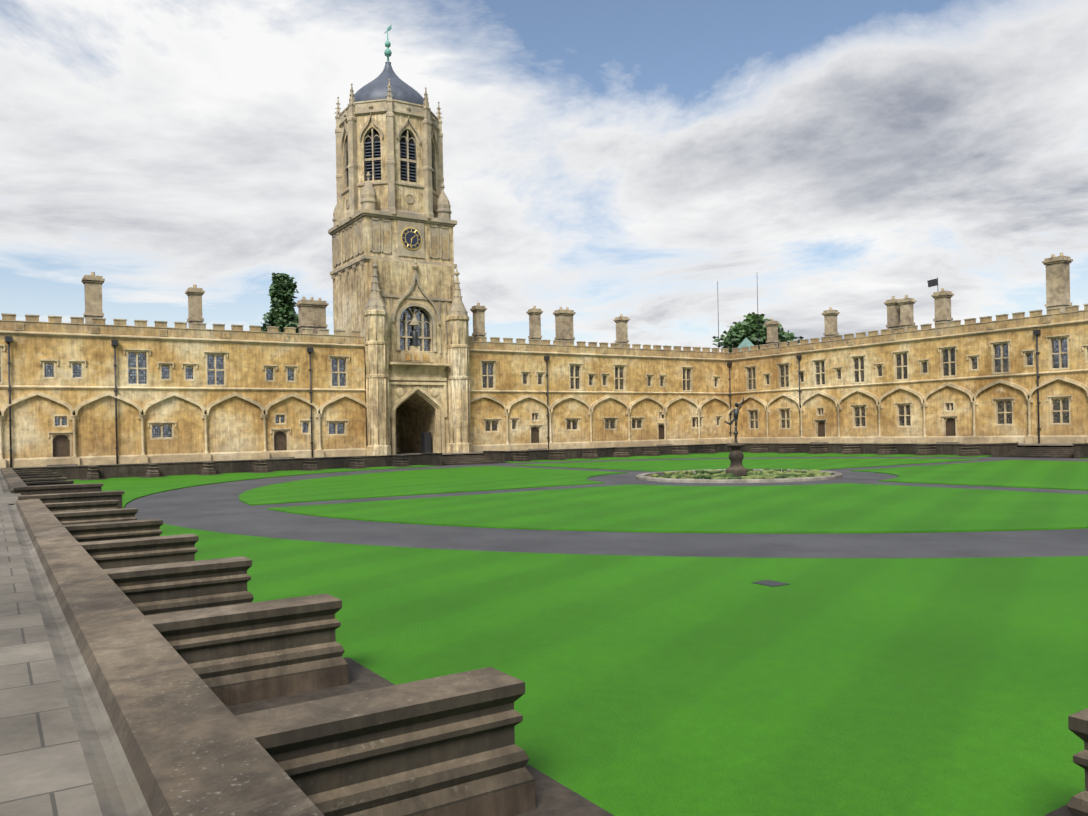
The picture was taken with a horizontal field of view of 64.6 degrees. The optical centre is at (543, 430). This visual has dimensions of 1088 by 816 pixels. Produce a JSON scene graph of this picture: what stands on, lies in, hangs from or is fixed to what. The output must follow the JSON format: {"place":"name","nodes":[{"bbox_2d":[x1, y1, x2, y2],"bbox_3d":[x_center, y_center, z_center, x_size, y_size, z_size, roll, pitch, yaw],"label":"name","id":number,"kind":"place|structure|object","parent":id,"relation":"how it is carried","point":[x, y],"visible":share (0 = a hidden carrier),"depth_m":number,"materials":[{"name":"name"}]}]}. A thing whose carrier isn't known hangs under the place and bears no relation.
{"place":"outdoors","nodes":[
{"label":"outdoors","id":0,"kind":"place"},
{"bbox_2d":[328,25,471,455],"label":"clock tower","id":1,"kind":"structure","parent":0,"point":[397,301],"depth_m":81.19,"materials":[{"name":"stone"},{"name":"lead"},{"name":"glass"}]},
{"bbox_2d":[0,0,1087,351],"label":"sky","id":2,"kind":"structure","parent":0,"point":[603,160],"materials":[{"name":"white"}]},
{"bbox_2d":[124,457,1087,557],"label":"path","id":3,"kind":"structure","parent":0,"point":[220,507],"depth_m":22.79,"materials":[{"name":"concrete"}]},
{"bbox_2d":[73,452,1087,815],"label":"lawns","id":4,"kind":"structure","parent":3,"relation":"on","point":[795,686],"depth_m":11.74,"materials":[{"name":"green plant"}]},
{"bbox_2d":[636,435,842,482],"bbox_3d":[10.648,1.376,47.677,11.100,2.340,11.100,-1,0,-33],"label":"fountain","id":5,"kind":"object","parent":3,"relation":"on","point":[736,471],"depth_m":46.20,"materials":[{"name":"stone"}]},
{"bbox_2d":[724,397,743,434],"bbox_3d":[10.534,-0.794,47.637,1.083,2.104,0.371,-1,0,22],"label":"mercury statue","id":6,"kind":"object","parent":5,"relation":"on","point":[735,417],"visible":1,"depth_m":47.54,"materials":[{"name":"grey metal"}]},
{"label":"ground","id":7,"kind":"structure","parent":0,"visible":0},
{"bbox_2d":[0,272,366,467],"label":"building wing","id":8,"kind":"structure","parent":7,"relation":"on","point":[94,389],"depth_m":69.29,"materials":[{"name":"stone"}]},
{"bbox_2d":[261,272,298,332],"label":"cedar tree","id":9,"kind":"object","parent":7,"relation":"on","point":[282,291],"visible":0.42,"depth_m":107.02,"materials":[{"name":"green plant"}]},
{"bbox_2d":[0,443,1087,815],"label":"terrace wall","id":10,"kind":"structure","parent":7,"relation":"on","point":[112,703],"depth_m":6.50,"materials":[{"name":"stone"}]},
{"bbox_2d":[14,444,1087,815],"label":"stone buttresses","id":11,"kind":"structure","parent":7,"relation":"on","point":[440,746],"depth_m":6.22,"materials":[{"name":"stone"}]},
{"bbox_2d":[442,303,732,455],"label":"building wing","id":12,"kind":"structure","parent":7,"relation":"on","point":[536,392],"depth_m":91.99,"materials":[{"name":"stone"}]},
{"bbox_2d":[712,312,803,352],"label":"corner tree","id":13,"kind":"object","parent":7,"relation":"on","point":[750,326],"visible":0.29,"depth_m":125.74,"materials":[{"name":"green plant"}]},
{"bbox_2d":[730,253,1087,446],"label":"building wing","id":14,"kind":"structure","parent":7,"relation":"on","point":[1019,377],"depth_m":81.66,"materials":[{"name":"stone"}]},
{"bbox_2d":[717,277,937,350],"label":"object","id":15,"kind":"object","parent":14,"relation":"on","point":[746,342],"visible":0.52,"depth_m":110.16,"materials":[{"name":"black metal"}]}
]}

